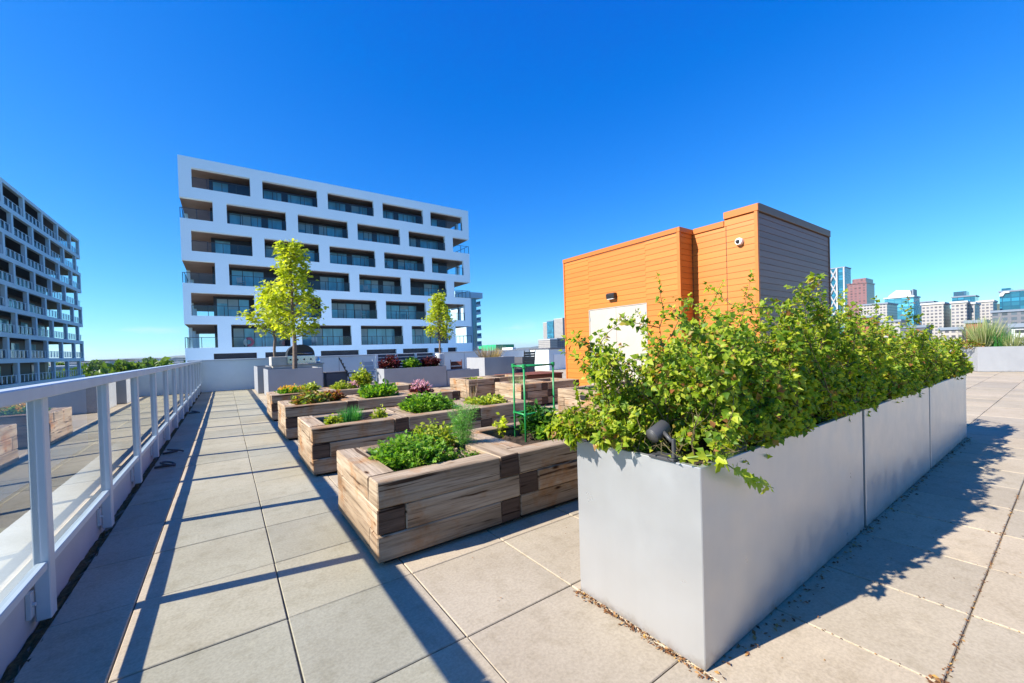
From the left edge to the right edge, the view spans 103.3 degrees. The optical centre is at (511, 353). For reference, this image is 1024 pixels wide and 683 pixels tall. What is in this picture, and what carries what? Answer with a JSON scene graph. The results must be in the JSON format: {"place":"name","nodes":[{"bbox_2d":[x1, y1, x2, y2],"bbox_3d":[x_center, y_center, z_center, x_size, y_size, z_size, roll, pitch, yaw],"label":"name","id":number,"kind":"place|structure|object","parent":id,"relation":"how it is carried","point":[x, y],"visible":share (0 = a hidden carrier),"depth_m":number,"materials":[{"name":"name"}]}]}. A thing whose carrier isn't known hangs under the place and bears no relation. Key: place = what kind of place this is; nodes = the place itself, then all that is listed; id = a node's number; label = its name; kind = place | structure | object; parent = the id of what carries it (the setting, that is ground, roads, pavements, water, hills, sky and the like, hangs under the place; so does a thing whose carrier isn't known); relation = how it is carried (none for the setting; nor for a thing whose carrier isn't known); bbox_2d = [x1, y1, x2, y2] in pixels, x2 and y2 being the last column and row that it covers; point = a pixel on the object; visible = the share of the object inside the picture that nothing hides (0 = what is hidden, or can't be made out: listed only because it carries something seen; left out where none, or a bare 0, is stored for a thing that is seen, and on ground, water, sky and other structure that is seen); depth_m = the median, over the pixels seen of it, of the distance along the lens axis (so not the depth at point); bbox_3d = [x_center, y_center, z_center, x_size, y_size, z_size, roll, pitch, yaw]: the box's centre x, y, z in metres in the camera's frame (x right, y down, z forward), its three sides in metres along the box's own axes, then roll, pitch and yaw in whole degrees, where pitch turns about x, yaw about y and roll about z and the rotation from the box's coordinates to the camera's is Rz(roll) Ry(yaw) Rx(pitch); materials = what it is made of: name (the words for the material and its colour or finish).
{"place":"outdoors","nodes":[
{"label":"outdoors","id":0,"kind":"place"},
{"bbox_2d":[0,177,84,388],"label":"apartment building","id":1,"kind":"structure","parent":0,"point":[32,247],"depth_m":58.13,"materials":[{"name":"white concrete"}]},
{"bbox_2d":[177,154,471,361],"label":"apartment building","id":2,"kind":"structure","parent":0,"point":[237,221],"depth_m":47.09,"materials":[{"name":"white concrete"}]},
{"bbox_2d":[214,240,230,253],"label":"window","id":3,"kind":"structure","parent":2,"relation":"in","point":[219,248],"depth_m":42.51,"materials":[{"name":"blue glass"}]},
{"bbox_2d":[216,298,249,316],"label":"window","id":4,"kind":"structure","parent":2,"relation":"in","point":[221,303],"depth_m":42.92,"materials":[{"name":"blue glass"}]},
{"bbox_2d":[229,212,261,227],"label":"window","id":5,"kind":"structure","parent":2,"relation":"in","point":[233,219],"depth_m":43.68,"materials":[{"name":"blue glass"}]},
{"bbox_2d":[231,270,263,286],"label":"window","id":6,"kind":"structure","parent":2,"relation":"in","point":[254,281],"depth_m":43.83,"materials":[{"name":"blue glass"}]},
{"bbox_2d":[233,328,284,346],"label":"window","id":7,"kind":"structure","parent":2,"relation":"in","point":[239,334],"depth_m":44.08,"materials":[{"name":"blue glass"}]},
{"bbox_2d":[287,194,312,206],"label":"window","id":8,"kind":"structure","parent":2,"relation":"in","point":[295,199],"depth_m":46.74,"materials":[{"name":"blue glass"}]},
{"bbox_2d":[302,328,343,345],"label":"window","id":9,"kind":"structure","parent":2,"relation":"in","point":[307,341],"depth_m":48.29,"materials":[{"name":"blue glass"}]},
{"bbox_2d":[318,225,342,237],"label":"window","id":10,"kind":"structure","parent":2,"relation":"in","point":[330,231],"depth_m":48.64,"materials":[{"name":"blue glass"}]},
{"bbox_2d":[319,276,344,290],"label":"window","id":11,"kind":"structure","parent":2,"relation":"in","point":[331,285],"depth_m":48.72,"materials":[{"name":"blue glass"}]},
{"bbox_2d":[330,252,346,264],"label":"window","id":12,"kind":"structure","parent":2,"relation":"in","point":[334,259],"depth_m":49.04,"materials":[{"name":"glass"}]},
{"bbox_2d":[331,303,369,318],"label":"window","id":13,"kind":"structure","parent":2,"relation":"in","point":[353,310],"depth_m":49.95,"materials":[{"name":"glass"}]},
{"bbox_2d":[351,254,368,266],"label":"window","id":14,"kind":"structure","parent":2,"relation":"in","point":[355,261],"depth_m":50.59,"materials":[{"name":"glass"}]},
{"bbox_2d":[359,279,378,292],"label":"window","id":15,"kind":"structure","parent":2,"relation":"in","point":[374,288],"depth_m":51.25,"materials":[{"name":"glass"}]},
{"bbox_2d":[361,328,394,344],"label":"window","id":16,"kind":"structure","parent":2,"relation":"in","point":[375,335],"depth_m":51.78,"materials":[{"name":"glass"}]},
{"bbox_2d":[386,305,416,319],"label":"window","id":17,"kind":"structure","parent":2,"relation":"in","point":[391,310],"depth_m":53.53,"materials":[{"name":"glass"}]},
{"bbox_2d":[397,259,417,270],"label":"window","id":18,"kind":"structure","parent":2,"relation":"in","point":[400,265],"depth_m":54.08,"materials":[{"name":"blue glass"}]},
{"bbox_2d":[412,329,438,343],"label":"window","id":19,"kind":"structure","parent":2,"relation":"in","point":[419,336],"depth_m":55.23,"materials":[{"name":"blue glass"}]},
{"bbox_2d":[450,291,482,350],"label":"apartment building","id":20,"kind":"structure","parent":0,"point":[473,329],"depth_m":86.33,"materials":[{"name":"white concrete"}]},
{"bbox_2d":[472,299,477,350],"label":"window","id":21,"kind":"structure","parent":20,"relation":"in","point":[473,300],"depth_m":86.25,"materials":[{"name":"blue glass"}]},
{"bbox_2d":[474,345,506,357],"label":"dry grass","id":22,"kind":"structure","parent":0,"point":[483,354],"depth_m":21.97,"materials":[{"name":"plant"}]},
{"bbox_2d":[0,0,1023,360],"label":"sky","id":23,"kind":"structure","parent":0,"point":[562,129],"materials":[{"name":"blue"}]},
{"bbox_2d":[0,369,1023,682],"bbox_3d":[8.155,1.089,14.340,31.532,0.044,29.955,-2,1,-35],"label":"paving","id":24,"kind":"structure","parent":0,"point":[210,605],"depth_m":2.47,"materials":[{"name":"concrete"}]},
{"bbox_2d":[0,398,195,678],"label":"parapet kerb","id":25,"kind":"structure","parent":24,"relation":"on","point":[17,629],"depth_m":2.75,"materials":[{"name":"paint"}]},
{"bbox_2d":[0,360,201,624],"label":"glass railing","id":26,"kind":"object","parent":25,"relation":"attached to","point":[72,451],"visible":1,"depth_m":2.62,"materials":[{"name":"metal"}]},
{"bbox_2d":[1,392,201,682],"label":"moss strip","id":27,"kind":"object","parent":24,"relation":"on","point":[23,655],"visible":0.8,"depth_m":2.68,"materials":[{"name":"plant"}]},
{"bbox_2d":[254,365,270,393],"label":"metal planter","id":28,"kind":"object","parent":24,"relation":"on","point":[259,379],"visible":0.7,"depth_m":16.13,"materials":[{"name":"grey"}]},
{"bbox_2d":[263,366,322,394],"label":"metal planter","id":29,"kind":"object","parent":24,"relation":"on","point":[275,379],"visible":0.78,"depth_m":14.60,"materials":[{"name":"grey"}]},
{"bbox_2d":[256,238,328,368],"bbox_3d":[-8.165,-1.855,15.240,2.496,4.962,2.175,-2,1,-35],"label":"maple tree","id":30,"kind":"object","parent":29,"relation":"on","point":[287,269],"visible":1,"depth_m":15.10,"materials":[{"name":"green plant"}]},
{"bbox_2d":[269,357,323,386],"bbox_3d":[-9.034,0.826,17.091,1.950,1.440,0.950,-2,1,-35],"label":"barbecue counter","id":31,"kind":"object","parent":24,"relation":"on","point":[277,362],"visible":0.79,"depth_m":16.42,"materials":[{"name":"stone"}]},
{"bbox_2d":[285,345,314,363],"bbox_3d":[-8.947,0.017,17.130,1.050,0.788,0.798,-2,1,-35],"label":"barbecue","id":32,"kind":"object","parent":31,"relation":"on","point":[305,353],"visible":0.91,"depth_m":16.89,"materials":[{"name":"silver metal"}]},
{"bbox_2d":[266,388,327,420],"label":"timber planter","id":33,"kind":"object","parent":24,"relation":"on","point":[273,398],"visible":0.38,"depth_m":9.31,"materials":[{"name":"wood"}]},
{"bbox_2d":[274,383,304,393],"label":"marigold plant","id":34,"kind":"object","parent":33,"relation":"in","point":[286,389],"visible":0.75,"depth_m":9.71,"materials":[{"name":"yellow plant"}]},
{"bbox_2d":[278,396,357,439],"bbox_3d":[-3.778,1.210,7.887,1.240,0.599,1.233,-2,1,-35],"label":"timber planter","id":35,"kind":"object","parent":24,"relation":"on","point":[289,414],"visible":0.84,"depth_m":7.32,"materials":[{"name":"wood"}]},
{"bbox_2d":[288,387,333,404],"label":"chard plant","id":36,"kind":"object","parent":35,"relation":"in","point":[310,396],"visible":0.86,"depth_m":7.61,"materials":[{"name":"green plant"}]},
{"bbox_2d":[323,371,347,386],"bbox_3d":[-7.280,1.118,16.768,0.860,0.760,0.640,-2,1,-35],"label":"storage box","id":37,"kind":"object","parent":24,"relation":"on","point":[331,377],"visible":0.72,"depth_m":16.50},
{"bbox_2d":[321,387,360,394],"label":"timber planter","id":38,"kind":"object","parent":24,"relation":"on","point":[353,391],"visible":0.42,"depth_m":10.18,"materials":[{"name":"wood"}]},
{"bbox_2d":[349,362,373,386],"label":"shrub","id":39,"kind":"object","parent":38,"relation":"on","point":[363,377],"visible":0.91,"depth_m":10.88,"materials":[{"name":"green plant"}]},
{"bbox_2d":[298,408,408,475],"bbox_3d":[-2.256,1.194,5.742,1.234,0.597,1.214,-2,1,-35],"label":"timber planter","id":40,"kind":"object","parent":24,"relation":"on","point":[320,443],"visible":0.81,"depth_m":5.21,"materials":[{"name":"wood"}]},
{"bbox_2d":[337,404,363,422],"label":"chive plant","id":41,"kind":"object","parent":40,"relation":"in","point":[351,416],"visible":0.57,"depth_m":5.61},
{"bbox_2d":[187,349,528,392],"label":"parapet wall","id":42,"kind":"structure","parent":24,"relation":"on","point":[226,374],"depth_m":18.51,"materials":[{"name":"paint"}]},
{"bbox_2d":[346,391,412,410],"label":"timber planter","id":43,"kind":"object","parent":24,"relation":"on","point":[374,403],"visible":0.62,"depth_m":8.04,"materials":[{"name":"wood"}]},
{"bbox_2d":[357,378,398,398],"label":"lettuce plant","id":44,"kind":"object","parent":43,"relation":"in","point":[376,390],"visible":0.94,"depth_m":8.43,"materials":[{"name":"green plant"}]},
{"bbox_2d":[375,352,434,380],"bbox_3d":[-4.355,0.700,16.839,2.540,1.420,0.130,-2,1,-35],"label":"slat screen","id":45,"kind":"object","parent":24,"relation":"on","point":[403,356],"visible":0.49,"depth_m":16.77,"materials":[{"name":"white paint"}]},
{"bbox_2d":[377,366,446,387],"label":"metal planter","id":46,"kind":"object","parent":24,"relation":"on","point":[434,376],"visible":0.73,"depth_m":15.99,"materials":[{"name":"grey"}]},
{"bbox_2d":[378,355,401,368],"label":"garden shrub","id":47,"kind":"object","parent":46,"relation":"on","point":[390,362],"visible":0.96,"depth_m":15.65,"materials":[{"name":"red plant"}]},
{"bbox_2d":[420,355,441,366],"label":"garden shrub","id":48,"kind":"object","parent":46,"relation":"on","point":[427,361],"visible":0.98,"depth_m":16.62,"materials":[{"name":"red plant"}]},
{"bbox_2d":[336,437,519,562],"bbox_3d":[-0.778,1.177,3.651,1.237,0.598,1.235,-2,1,-35],"label":"timber planter","id":49,"kind":"object","parent":24,"relation":"on","point":[389,514],"visible":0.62,"depth_m":3.14,"materials":[{"name":"wood"}]},
{"bbox_2d":[367,429,453,471],"bbox_3d":[-0.871,0.844,3.548,0.727,0.320,0.845,-2,1,-35],"label":"parsley plant","id":50,"kind":"object","parent":49,"relation":"in","point":[407,452],"visible":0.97,"depth_m":3.42,"materials":[{"name":"green plant"}]},
{"bbox_2d":[413,418,458,451],"bbox_3d":[-0.762,0.808,3.959,0.447,0.372,0.523,-2,1,-35],"label":"parsley plant","id":51,"kind":"object","parent":49,"relation":"in","point":[440,432],"visible":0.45,"depth_m":3.91,"materials":[{"name":"green plant"}]},
{"bbox_2d":[443,446,479,460],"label":"thyme plant","id":52,"kind":"object","parent":49,"relation":"in","point":[454,456],"visible":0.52,"depth_m":3.55,"materials":[{"name":"green plant"}]},
{"bbox_2d":[446,397,480,452],"bbox_3d":[-0.453,0.686,3.908,0.367,0.597,0.365,-1,1,18],"label":"dill plant","id":53,"kind":"object","parent":49,"relation":"on","point":[461,429],"visible":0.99,"depth_m":3.88,"materials":[{"name":"green plant"}]},
{"bbox_2d":[399,387,460,400],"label":"timber planter","id":54,"kind":"object","parent":24,"relation":"on","point":[452,394],"visible":0.12,"depth_m":8.96,"materials":[{"name":"wood"}]},
{"bbox_2d":[408,378,433,393],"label":"heuchera plant","id":55,"kind":"object","parent":54,"relation":"in","point":[422,387],"visible":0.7,"depth_m":8.98,"materials":[{"name":"pink plant"}]},
{"bbox_2d":[382,403,480,436],"bbox_3d":[-1.287,1.155,6.426,1.166,0.599,1.214,-2,1,-35],"label":"timber planter","id":56,"kind":"object","parent":24,"relation":"on","point":[419,418],"visible":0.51,"depth_m":5.92,"materials":[{"name":"wood"}]},
{"bbox_2d":[397,390,455,413],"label":"mint plant","id":57,"kind":"object","parent":56,"relation":"in","point":[424,402],"visible":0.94,"depth_m":6.25,"materials":[{"name":"green plant"}]},
{"bbox_2d":[435,353,444,365],"bbox_3d":[-3.254,0.675,18.519,0.480,1.360,0.480,-2,1,-35],"label":"tall pot","id":58,"kind":"object","parent":24,"relation":"on","point":[442,357],"visible":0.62,"depth_m":18.34,"materials":[{"name":"white paint"}]},
{"bbox_2d":[421,290,455,353],"bbox_3d":[-3.329,-1.436,18.522,1.608,3.028,1.476,-2,1,-10],"label":"maple tree","id":59,"kind":"object","parent":58,"relation":"in","point":[439,308],"visible":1,"depth_m":18.38,"materials":[{"name":"green plant"}]},
{"bbox_2d":[446,368,478,385],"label":"metal planter","id":60,"kind":"object","parent":24,"relation":"on","point":[461,373],"visible":0.52,"depth_m":17.16,"materials":[{"name":"grey"}]},
{"bbox_2d":[450,376,499,398],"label":"timber planter","id":61,"kind":"object","parent":24,"relation":"on","point":[485,386],"visible":0.88,"depth_m":12.36,"materials":[{"name":"wood"}]},
{"bbox_2d":[467,356,514,375],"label":"metal planter","id":62,"kind":"object","parent":24,"relation":"on","point":[487,366],"visible":0.63,"depth_m":21.59,"materials":[{"name":"grey"}]},
{"bbox_2d":[453,396,533,427],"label":"timber planter","id":63,"kind":"object","parent":24,"relation":"on","point":[489,416],"visible":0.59,"depth_m":6.53,"materials":[{"name":"wood"}]},
{"bbox_2d":[463,393,506,404],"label":"lettuce plant","id":64,"kind":"object","parent":63,"relation":"in","point":[488,399],"visible":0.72,"depth_m":6.89,"materials":[{"name":"green plant"}]},
{"bbox_2d":[481,374,527,381],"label":"timber planter","id":65,"kind":"object","parent":24,"relation":"on","point":[505,377],"visible":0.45,"depth_m":13.12,"materials":[{"name":"wood"}]},
{"bbox_2d":[456,422,577,517],"bbox_3d":[0.193,1.139,4.339,1.162,0.598,1.234,-2,1,-35],"label":"timber planter","id":66,"kind":"object","parent":24,"relation":"on","point":[548,476],"visible":0.55,"depth_m":3.74,"materials":[{"name":"wood"}]},
{"bbox_2d":[511,362,555,441],"bbox_3d":[0.285,0.569,4.602,0.567,0.925,0.294,-2,1,-35],"label":"plant cage","id":67,"kind":"object","parent":66,"relation":"on","point":[524,366],"visible":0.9,"depth_m":4.56,"materials":[{"name":"green metal"}]},
{"bbox_2d":[515,399,561,439],"bbox_3d":[0.291,0.730,4.569,0.556,0.449,0.600,-2,1,-35],"label":"pepper plant","id":68,"kind":"object","parent":66,"relation":"on","point":[532,420],"visible":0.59,"depth_m":4.49,"materials":[{"name":"green plant"}]},
{"bbox_2d":[534,416,558,440],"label":"basil plant","id":69,"kind":"object","parent":66,"relation":"in","point":[540,430],"visible":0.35,"depth_m":4.32,"materials":[{"name":"green plant"}]},
{"bbox_2d":[495,380,547,405],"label":"timber planter","id":70,"kind":"object","parent":24,"relation":"on","point":[537,390],"visible":0.8,"depth_m":10.40,"materials":[{"name":"wood"}]},
{"bbox_2d":[495,371,562,378],"bbox_3d":[0.728,1.038,16.733,2.450,0.445,1.490,-2,1,-35],"label":"timber bench","id":71,"kind":"object","parent":24,"relation":"on","point":[538,374],"visible":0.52,"depth_m":16.45,"materials":[{"name":"brown wood"}]},
{"bbox_2d":[512,348,565,369],"bbox_3d":[2.855,0.342,28.970,3.980,1.470,4.080,-2,1,-35],"label":"roof curb box","id":72,"kind":"object","parent":24,"relation":"on","point":[545,355],"visible":0.47,"depth_m":26.69,"materials":[{"name":"paint"}]},
{"bbox_2d":[526,377,578,404],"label":"timber planter","id":73,"kind":"object","parent":24,"relation":"on","point":[562,382],"visible":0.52,"depth_m":10.81,"materials":[{"name":"wood"}]},
{"bbox_2d":[558,384,623,413],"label":"timber planter","id":74,"kind":"object","parent":24,"relation":"on","point":[566,396],"visible":0.29,"depth_m":8.62,"materials":[{"name":"wood"}]},
{"bbox_2d":[563,203,830,385],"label":"pavilion","id":75,"kind":"structure","parent":24,"relation":"on","point":[776,251],"depth_m":10.77,"materials":[{"name":"orange"}]},
{"bbox_2d":[590,308,616,384],"bbox_3d":[2.863,-0.075,12.598,0.022,2.610,1.063,-2,1,-35],"label":"door","id":76,"kind":"structure","parent":75,"relation":"in","point":[599,319],"depth_m":12.55,"materials":[{"name":"paint"}]},
{"bbox_2d":[616,304,646,380],"bbox_3d":[3.473,-0.082,11.720,0.042,2.610,1.061,-2,1,-35],"label":"door","id":77,"kind":"structure","parent":75,"relation":"in","point":[627,335],"depth_m":11.71,"materials":[{"name":"paint"}]},
{"bbox_2d":[577,410,863,670],"bbox_3d":[1.574,0.949,2.816,2.300,0.935,0.790,-2,1,-35],"label":"metal planter","id":78,"kind":"object","parent":24,"relation":"on","point":[704,567],"visible":0.72,"depth_m":2.15,"materials":[{"name":"grey"}]},
{"bbox_2d":[646,420,682,461],"bbox_3d":[0.754,0.425,2.001,0.125,0.182,0.150,-2,1,-35],"label":"spotlight","id":79,"kind":"object","parent":78,"relation":"on","point":[658,431],"visible":0.99,"depth_m":1.99,"materials":[{"name":"grey metal"}]},
{"bbox_2d":[543,269,886,465],"bbox_3d":[1.689,0.008,2.927,3.070,1.170,1.048,-2,1,-35],"label":"leafy shrub","id":80,"kind":"object","parent":78,"relation":"on","point":[777,386],"visible":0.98,"depth_m":2.29,"materials":[{"name":"green plant"}]},
{"bbox_2d":[678,433,773,494],"bbox_3d":[1.062,0.557,1.961,0.536,0.316,0.203,-2,1,-28],"label":"hanging sprig","id":81,"kind":"object","parent":78,"relation":"hanging from","point":[750,479],"visible":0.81,"depth_m":1.90,"materials":[{"name":"green plant"}]},
{"bbox_2d":[472,438,1020,682],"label":"leaf litter","id":82,"kind":"object","parent":24,"relation":"on","point":[938,680],"visible":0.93,"depth_m":2.17,"materials":[{"name":"plant"}]},
{"bbox_2d":[861,387,929,525],"bbox_3d":[3.497,0.874,4.177,2.285,0.935,0.790,-2,1,-35],"label":"metal planter","id":83,"kind":"object","parent":24,"relation":"on","point":[896,449],"visible":0.29,"depth_m":3.65,"materials":[{"name":"grey"}]},
{"bbox_2d":[756,291,940,416],"bbox_3d":[3.391,-0.081,4.147,3.030,1.209,1.060,-2,1,-35],"label":"leafy shrub","id":84,"kind":"object","parent":83,"relation":"on","point":[899,377],"visible":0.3,"depth_m":3.86,"materials":[{"name":"green plant"}]},
{"bbox_2d":[924,375,966,467],"bbox_3d":[5.453,0.798,5.562,2.390,0.935,0.790,-2,1,-35],"label":"metal planter","id":85,"kind":"object","parent":24,"relation":"on","point":[947,417],"visible":0.22,"depth_m":5.07,"materials":[{"name":"grey"}]},
{"bbox_2d":[843,314,974,385],"bbox_3d":[5.373,-0.052,5.540,3.142,0.997,1.022,-2,1,-35],"label":"leafy shrub","id":86,"kind":"object","parent":85,"relation":"on","point":[953,361],"visible":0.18,"depth_m":5.26,"materials":[{"name":"green plant"}]},
{"bbox_2d":[961,345,1023,371],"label":"metal planter","id":87,"kind":"object","parent":24,"relation":"on","point":[999,359],"visible":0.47,"depth_m":15.92,"materials":[{"name":"grey"}]},
{"bbox_2d":[951,315,1018,346],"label":"ornamental grass","id":88,"kind":"object","parent":87,"relation":"in","point":[981,334],"depth_m":16.39,"materials":[{"name":"plant"}]},
{"bbox_2d":[998,330,1023,345],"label":"ornamental grass","id":89,"kind":"object","parent":87,"relation":"on","point":[1017,341],"depth_m":15.87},
{"bbox_2d":[538,339,556,347],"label":"building","id":90,"kind":"structure","parent":0,"point":[547,343],"depth_m":664.05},
{"bbox_2d":[554,318,564,337],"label":"apartment tower","id":91,"kind":"structure","parent":0,"point":[559,327],"depth_m":951.84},
{"bbox_2d":[846,278,874,315],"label":"office tower","id":92,"kind":"structure","parent":0,"point":[861,291],"depth_m":618.59,"materials":[{"name":"concrete"}]},
{"bbox_2d":[859,302,897,319],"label":"apartment tower","id":93,"kind":"structure","parent":0,"point":[886,309],"depth_m":427.80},
{"bbox_2d":[883,289,920,325],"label":"office tower","id":94,"kind":"structure","parent":0,"point":[898,297],"depth_m":467.92,"materials":[{"name":"glass"}]},
{"bbox_2d":[920,302,950,340],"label":"apartment tower","id":95,"kind":"structure","parent":0,"point":[937,315],"depth_m":363.56,"materials":[{"name":"concrete"}]},
{"bbox_2d":[938,327,965,342],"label":"city block","id":96,"kind":"structure","parent":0,"point":[952,332],"depth_m":231.95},
{"bbox_2d":[949,300,971,326],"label":"apartment tower","id":97,"kind":"structure","parent":0,"point":[959,312],"depth_m":351.10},
{"bbox_2d":[951,291,979,301],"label":"office tower","id":98,"kind":"structure","parent":0,"point":[962,296],"depth_m":510.76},
{"bbox_2d":[976,300,997,325],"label":"office tower","id":99,"kind":"structure","parent":0,"point":[987,307],"depth_m":390.64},
{"bbox_2d":[990,309,1023,336],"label":"office tower","id":100,"kind":"structure","parent":0,"point":[1015,315],"depth_m":304.00,"materials":[{"name":"concrete"}]},
{"bbox_2d":[998,288,1023,309],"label":"office tower","id":101,"kind":"structure","parent":0,"point":[1010,298],"depth_m":403.01,"materials":[{"name":"glass"}]},
{"label":"ground","id":102,"kind":"structure","parent":0,"visible":0},
{"bbox_2d":[102,359,144,371],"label":"city tree","id":103,"kind":"object","parent":102,"relation":"on","point":[128,366],"visible":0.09,"depth_m":116.64,"materials":[{"name":"green plant"}]},
{"bbox_2d":[830,266,850,332],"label":"office tower","id":104,"kind":"structure","parent":102,"relation":"on","point":[840,278],"depth_m":660.77,"materials":[{"name":"glass"}]},
{"bbox_2d":[968,302,980,319],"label":"apartment tower","id":105,"kind":"structure","parent":102,"relation":"on","point":[974,310],"depth_m":352.57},
{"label":"metal planter","id":106,"kind":"object","parent":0,"visible":0},
{"bbox_2d":[236,280,303,356],"bbox_3d":[-10.512,-1.272,17.823,2.332,4.013,2.507,-2,1,1],"label":"maple tree","id":107,"kind":"object","parent":106,"relation":"on","point":[255,321],"visible":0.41,"depth_m":17.65,"materials":[{"name":"green plant"}]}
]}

